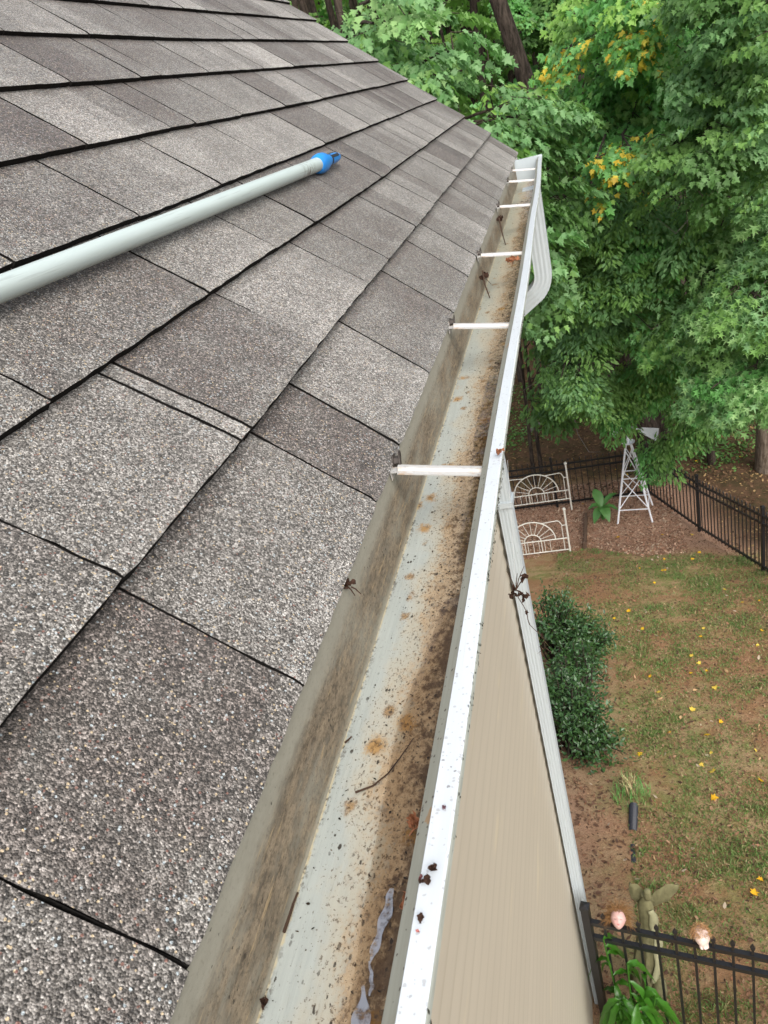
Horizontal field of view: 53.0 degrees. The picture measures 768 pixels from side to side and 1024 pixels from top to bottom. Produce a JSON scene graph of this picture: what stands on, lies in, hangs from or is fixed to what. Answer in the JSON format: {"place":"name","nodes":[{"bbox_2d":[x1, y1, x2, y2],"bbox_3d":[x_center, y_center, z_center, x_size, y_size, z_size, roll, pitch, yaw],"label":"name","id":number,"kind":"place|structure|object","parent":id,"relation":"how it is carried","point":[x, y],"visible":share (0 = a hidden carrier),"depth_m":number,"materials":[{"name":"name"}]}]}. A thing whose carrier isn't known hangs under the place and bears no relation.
{"place":"outdoors","nodes":[
{"label":"outdoors","id":0,"kind":"place"},
{"bbox_2d":[341,0,767,1023],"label":"ground","id":1,"kind":"structure","parent":0,"point":[539,568],"depth_m":9.64,"materials":[{"name":"soil"}]},
{"bbox_2d":[0,0,597,1023],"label":"house","id":2,"kind":"structure","parent":1,"relation":"on","point":[236,450],"depth_m":0.76,"materials":[{"name":"grey"}]},
{"bbox_2d":[0,152,340,303],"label":"extension pole","id":3,"kind":"object","parent":2,"relation":"on","point":[25,279],"visible":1,"depth_m":0.93,"materials":[{"name":"white plastic"}]},
{"bbox_2d":[260,996,268,1009],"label":"dry leaf","id":4,"kind":"object","parent":2,"relation":"on","point":[263,1001],"visible":1,"depth_m":0.46,"materials":[{"name":"brown plant"}]},
{"bbox_2d":[282,892,298,932],"bbox_3d":[-0.062,0.265,0.510,0.003,0.003,0.028,-7,29,16],"label":"twig","id":5,"kind":"object","parent":2,"relation":"on","point":[288,917],"visible":1,"depth_m":0.51,"materials":[{"name":"wood"}]},
{"bbox_2d":[343,577,360,595],"bbox_3d":[-0.032,0.068,0.692,0.016,0.016,0.016,-20,28,-10],"label":"leaf wad","id":6,"kind":"object","parent":2,"relation":"on","point":[348,583],"visible":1,"depth_m":0.69,"materials":[{"name":"brown plant"}]},
{"bbox_2d":[351,888,393,1023],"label":"rain water","id":7,"kind":"structure","parent":2,"relation":"in","point":[363,1005],"depth_m":0.47,"materials":[{"name":"liquid"}]},
{"bbox_2d":[355,738,413,793],"bbox_3d":[0.004,0.198,0.598,0.065,0.002,0.009,-34,32,-31],"label":"twig","id":8,"kind":"object","parent":2,"relation":"on","point":[371,786],"visible":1,"depth_m":0.59,"materials":[{"name":"wood"}]},
{"bbox_2d":[272,189,529,1018],"bbox_3d":[0.265,-0.489,1.748,0.087,0.003,3.302,-7,29,16],"label":"gutter grit","id":9,"kind":"object","parent":2,"relation":"on","point":[307,903],"visible":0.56,"depth_m":0.64,"materials":[{"name":"brown soil"}]},
{"bbox_2d":[417,912,423,923],"bbox_3d":[0.018,0.205,0.388,0.004,0.005,0.006,-7,29,16],"label":"flower husk","id":10,"kind":"object","parent":2,"relation":"on","point":[420,915],"visible":1,"depth_m":0.39,"materials":[{"name":"brown plant"}]},
{"bbox_2d":[418,873,430,884],"bbox_3d":[0.022,0.193,0.406,0.007,0.004,0.006,-7,29,16],"label":"flower husk","id":11,"kind":"object","parent":2,"relation":"on","point":[426,880],"visible":1,"depth_m":0.41,"materials":[{"name":"brown plant"}]},
{"bbox_2d":[427,862,436,870],"bbox_3d":[0.026,0.190,0.410,0.005,0.005,0.004,-7,29,16],"label":"flower husk","id":12,"kind":"object","parent":2,"relation":"on","point":[432,867],"visible":1,"depth_m":0.41,"materials":[{"name":"brown plant"}]},
{"bbox_2d":[427,313,524,1023],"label":"lip grime","id":13,"kind":"object","parent":2,"relation":"attached to","point":[494,542],"visible":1,"depth_m":0.71,"materials":[{"name":"brown soil"}]},
{"bbox_2d":[479,272,490,283],"bbox_3d":[0.232,-0.544,1.796,0.032,0.030,0.019,-7,29,16],"label":"leaf wad","id":14,"kind":"object","parent":2,"relation":"hanging from","point":[486,275],"visible":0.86,"depth_m":1.79,"materials":[{"name":"brown plant"}]},
{"bbox_2d":[482,270,489,297],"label":"twig","id":15,"kind":"object","parent":2,"relation":"on","point":[484,282],"visible":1,"depth_m":1.77,"materials":[{"name":"brown wood"}]},
{"bbox_2d":[496,448,504,455],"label":"dry leaf","id":16,"kind":"object","parent":2,"relation":"on","point":[498,451],"visible":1,"depth_m":0.83,"materials":[{"name":"brown plant"}]},
{"bbox_2d":[498,218,505,244],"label":"twig","id":17,"kind":"object","parent":2,"relation":"on","point":[501,230],"visible":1,"depth_m":2.28,"materials":[{"name":"brown wood"}]},
{"bbox_2d":[505,255,520,263],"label":"dry leaf","id":18,"kind":"object","parent":2,"relation":"on","point":[511,259],"visible":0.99,"depth_m":1.67,"materials":[{"name":"orange plant"}]},
{"bbox_2d":[496,460,551,652],"bbox_3d":[0.149,0.062,0.818,0.034,0.184,0.172,-7,29,16],"label":"dry flower cluster","id":19,"kind":"object","parent":2,"relation":"hanging from","point":[520,593],"visible":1,"depth_m":0.80,"materials":[{"name":"brown plant"}]},
{"bbox_2d":[295,0,612,352],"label":"broadleaf tree","id":20,"kind":"object","parent":1,"relation":"on","point":[395,44],"visible":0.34,"depth_m":8.92,"materials":[{"name":"green plant"}]},
{"bbox_2d":[434,7,521,381],"bbox_3d":[1.909,-10.840,21.498,4.746,16.306,4.024,-21,28,-10],"label":"woodland tree","id":21,"kind":"object","parent":1,"relation":"on","point":[518,372],"visible":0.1,"depth_m":24.61,"materials":[{"name":"brown plant"}]},
{"bbox_2d":[288,0,717,200],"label":"distant trunks","id":22,"kind":"object","parent":1,"relation":"on","point":[307,6],"visible":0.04,"depth_m":26.04,"materials":[{"name":"green plant"}]},
{"bbox_2d":[468,34,548,484],"bbox_3d":[2.946,-4.035,15.451,1.689,9.804,2.711,-7,29,16],"label":"sapling","id":23,"kind":"object","parent":1,"relation":"on","point":[475,106],"visible":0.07,"depth_m":14.01,"materials":[{"name":"green plant"}]},
{"bbox_2d":[287,0,742,213],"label":"distant woods","id":24,"kind":"object","parent":1,"relation":"on","point":[483,8],"visible":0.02,"depth_m":29.97,"materials":[{"name":"green plant"}]},
{"bbox_2d":[534,341,541,398],"bbox_3d":[3.646,-10.060,19.206,4.193,16.306,4.232,-7,29,16],"label":"woodland tree","id":25,"kind":"object","parent":1,"relation":"on","point":[539,387],"visible":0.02,"depth_m":22.62,"materials":[{"name":"brown plant"}]},
{"bbox_2d":[490,71,586,471],"bbox_3d":[3.268,-3.651,15.097,1.855,9.304,4.760,-7,29,16],"label":"beech tree","id":26,"kind":"object","parent":1,"relation":"on","point":[540,415],"visible":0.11,"depth_m":14.16,"materials":[{"name":"green plant"}]},
{"bbox_2d":[524,382,588,451],"bbox_3d":[4.018,-2.533,16.854,1.086,2.670,1.662,-30,31,-25],"label":"dead branch","id":27,"kind":"object","parent":26,"relation":"attached to","point":[574,419],"visible":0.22,"depth_m":16.97,"materials":[{"name":"brown wood"}]},
{"bbox_2d":[509,462,572,509],"bbox_3d":[3.422,-0.431,17.318,1.506,1.316,0.066,-8,28,14],"label":"bed end","id":28,"kind":"object","parent":1,"relation":"on","point":[568,489],"visible":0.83,"depth_m":17.24,"materials":[{"name":"white metal"}]},
{"bbox_2d":[518,507,570,554],"bbox_3d":[3.053,0.505,15.908,1.506,1.156,0.066,-8,28,14],"label":"bed end","id":29,"kind":"object","parent":1,"relation":"on","point":[563,538],"visible":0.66,"depth_m":15.85,"materials":[{"name":"white metal"}]},
{"bbox_2d":[508,450,646,509],"bbox_3d":[3.690,-0.580,17.447,4.331,1.429,0.058,-7,28,15],"label":"picket fence","id":30,"kind":"object","parent":1,"relation":"on","point":[551,465],"visible":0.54,"depth_m":17.23,"materials":[{"name":"black metal"}]},
{"bbox_2d":[531,578,624,695],"bbox_3d":[2.475,1.760,10.588,1.222,1.476,1.911,-27,30,-21],"label":"holly shrub","id":31,"kind":"object","parent":1,"relation":"on","point":[560,624],"visible":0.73,"depth_m":10.33,"materials":[{"name":"green plant"}]},
{"bbox_2d":[489,0,673,479],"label":"pine tree","id":32,"kind":"object","parent":1,"relation":"on","point":[510,36],"visible":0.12,"depth_m":14.05,"materials":[{"name":"brown plant"}]},
{"bbox_2d":[540,649,630,1023],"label":"wall litter","id":33,"kind":"object","parent":1,"relation":"on","point":[594,859],"depth_m":7.84,"materials":[{"name":"brown plant"}]},
{"bbox_2d":[583,512,587,548],"bbox_3d":[4.303,0.428,16.421,0.070,0.310,1.280,-5,29,19],"label":"timber edging","id":34,"kind":"object","parent":1,"relation":"on","point":[585,532],"visible":0.78,"depth_m":16.26,"materials":[{"name":"brown wood"}]},
{"bbox_2d":[542,629,636,774],"bbox_3d":[2.196,2.168,9.198,1.142,1.201,2.094,-12,28,7],"label":"holly shrub","id":35,"kind":"object","parent":1,"relation":"on","point":[576,711],"visible":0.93,"depth_m":8.71,"materials":[{"name":"green plant"}]},
{"bbox_2d":[514,477,687,558],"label":"bark mulch","id":36,"kind":"object","parent":1,"relation":"on","point":[622,533],"visible":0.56,"depth_m":16.53,"materials":[{"name":"brown plant"}]},
{"bbox_2d":[588,489,617,523],"bbox_3d":[4.728,-0.086,16.607,0.650,0.651,0.594,-7,29,16],"label":"banana plant","id":37,"kind":"object","parent":1,"relation":"on","point":[602,509],"visible":1,"depth_m":16.62,"materials":[{"name":"green plant"}]},
{"bbox_2d":[486,0,720,369],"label":"oak tree","id":38,"kind":"object","parent":1,"relation":"on","point":[534,16],"visible":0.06,"depth_m":16.46,"materials":[{"name":"green plant"}]},
{"bbox_2d":[527,0,728,437],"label":"maple tree","id":39,"kind":"object","parent":1,"relation":"on","point":[624,48],"visible":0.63,"depth_m":10.26,"materials":[{"name":"green plant"}]},
{"bbox_2d":[505,379,755,475],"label":"undergrowth","id":40,"kind":"object","parent":1,"relation":"on","point":[718,455],"visible":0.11,"depth_m":18.12,"materials":[{"name":"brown plant"}]},
{"bbox_2d":[532,3,729,434],"bbox_3d":[4.581,-5.116,13.875,3.197,12.308,8.142,-1,31,25],"label":"hickory tree","id":41,"kind":"object","parent":1,"relation":"on","point":[625,270],"visible":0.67,"depth_m":11.26,"materials":[{"name":"green plant"}]},
{"bbox_2d":[505,360,756,506],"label":"woodland litter","id":42,"kind":"object","parent":1,"relation":"on","point":[628,491],"visible":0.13,"depth_m":18.93,"materials":[{"name":"brown plant"}]},
{"bbox_2d":[611,772,650,811],"bbox_3d":[2.564,2.900,8.020,0.435,0.191,0.584,-7,29,16],"label":"grass tuft","id":43,"kind":"object","parent":1,"relation":"on","point":[627,787],"visible":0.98,"depth_m":8.06,"materials":[{"name":"plant"}]},
{"bbox_2d":[628,802,637,862],"bbox_3d":[2.436,3.146,7.529,0.095,0.244,0.829,-5,29,20],"label":"drain pipe","id":44,"kind":"object","parent":1,"relation":"on","point":[633,816],"visible":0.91,"depth_m":7.66,"materials":[{"name":"black plastic"}]},
{"bbox_2d":[588,932,679,1023],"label":"broadleaf plant","id":45,"kind":"object","parent":1,"relation":"on","point":[619,1007],"visible":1,"depth_m":5.09,"materials":[{"name":"green plant"}]},
{"bbox_2d":[617,427,658,523],"bbox_3d":[5.251,-0.946,16.020,1.000,2.486,0.765,-4,30,21],"label":"garden windmill","id":46,"kind":"object","parent":1,"relation":"on","point":[649,432],"visible":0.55,"depth_m":16.03,"materials":[{"name":"white metal"}]},
{"bbox_2d":[627,882,678,999],"bbox_3d":[1.938,3.107,5.564,0.360,1.217,0.207,-3,30,15],"label":"garden statue","id":47,"kind":"object","parent":1,"relation":"on","point":[646,901],"visible":0.76,"depth_m":5.43,"materials":[{"name":"stone"}]},
{"bbox_2d":[590,195,729,490],"bbox_3d":[5.344,-2.498,14.973,2.758,6.519,4.234,-7,29,16],"label":"dogwood tree","id":48,"kind":"object","parent":1,"relation":"on","point":[659,385],"visible":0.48,"depth_m":13.93,"materials":[{"name":"green plant"}]},
{"bbox_2d":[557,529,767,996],"bbox_3d":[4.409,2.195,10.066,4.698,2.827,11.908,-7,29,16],"label":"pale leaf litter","id":49,"kind":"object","parent":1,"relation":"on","point":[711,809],"visible":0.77,"depth_m":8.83,"materials":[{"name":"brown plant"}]},
{"bbox_2d":[579,901,767,1023],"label":"picket fence","id":50,"kind":"object","parent":1,"relation":"on","point":[589,923],"visible":0.95,"depth_m":4.98,"materials":[{"name":"black metal"}]},
{"bbox_2d":[598,895,637,932],"bbox_3d":[1.539,2.611,5.005,0.282,0.278,0.208,-1,31,26],"label":"doll head","id":51,"kind":"object","parent":50,"relation":"attached to","point":[616,915],"visible":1,"depth_m":4.96},
{"bbox_2d":[688,920,712,949],"bbox_3d":[1.955,2.606,4.760,0.148,0.148,0.148,-23,28,-14],"label":"doll head","id":52,"kind":"object","parent":50,"relation":"on","point":[701,935],"visible":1,"depth_m":4.73},
{"bbox_2d":[678,193,686,293],"bbox_3d":[8.284,-13.761,21.720,4.063,16.306,3.909,-25,29,-18],"label":"woodland tree","id":53,"kind":"object","parent":1,"relation":"on","point":[682,281],"visible":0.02,"depth_m":24.70,"materials":[{"name":"brown plant"}]},
{"bbox_2d":[618,0,767,236],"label":"shade maple","id":54,"kind":"object","parent":1,"relation":"on","point":[722,83],"visible":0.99,"depth_m":8.54,"materials":[{"name":"green plant"}]},
{"bbox_2d":[647,173,705,242],"bbox_3d":[3.746,-3.867,9.860,0.648,0.936,0.899,-14,27,3],"label":"dead branch","id":55,"kind":"object","parent":54,"relation":"attached to","point":[686,211],"visible":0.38,"depth_m":9.80,"materials":[{"name":"brown wood"}]},
{"bbox_2d":[620,188,767,439],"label":"sweetgum tree","id":56,"kind":"object","parent":1,"relation":"on","point":[718,328],"visible":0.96,"depth_m":10.18,"materials":[{"name":"green plant"}]},
{"bbox_2d":[643,443,767,571],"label":"picket fence","id":57,"kind":"object","parent":1,"relation":"on","point":[761,514],"visible":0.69,"depth_m":14.27,"materials":[{"name":"black metal"}]},
{"bbox_2d":[711,793,718,800],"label":"fallen leaf","id":58,"kind":"object","parent":1,"relation":"on","point":[713,797],"visible":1,"depth_m":7.77,"materials":[{"name":"yellow plant"}]},
{"bbox_2d":[685,8,767,473],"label":"woodland tree","id":59,"kind":"object","parent":1,"relation":"on","point":[761,453],"visible":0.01,"depth_m":16.54,"materials":[{"name":"brown plant"}]},
{"bbox_2d":[704,465,767,560],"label":"fence litter","id":60,"kind":"object","parent":1,"relation":"on","point":[740,503],"visible":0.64,"depth_m":15.99,"materials":[{"name":"brown plant"}]},
{"bbox_2d":[750,888,758,895],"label":"fallen leaf","id":61,"kind":"object","parent":1,"relation":"on","point":[753,891],"visible":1,"depth_m":6.53,"materials":[{"name":"yellow plant"}]},
{"bbox_2d":[541,526,767,1023],"bbox_3d":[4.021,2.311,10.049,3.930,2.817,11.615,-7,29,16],"label":"grass","id":62,"kind":"structure","parent":0,"point":[745,563],"depth_m":9.29,"materials":[{"name":"green plant"}]},
{"label":"rain water","id":63,"kind":"structure","parent":0,"visible":0},
{"bbox_2d":[399,891,405,909],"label":"dry leaf","id":64,"kind":"object","parent":63,"relation":"on","point":[402,904],"visible":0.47,"depth_m":0.49,"materials":[{"name":"brown plant"}]},
{"bbox_2d":[406,811,418,835],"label":"dry leaf","id":65,"kind":"object","parent":63,"relation":"on","point":[413,821],"visible":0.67,"depth_m":0.54,"materials":[{"name":"brown plant"}]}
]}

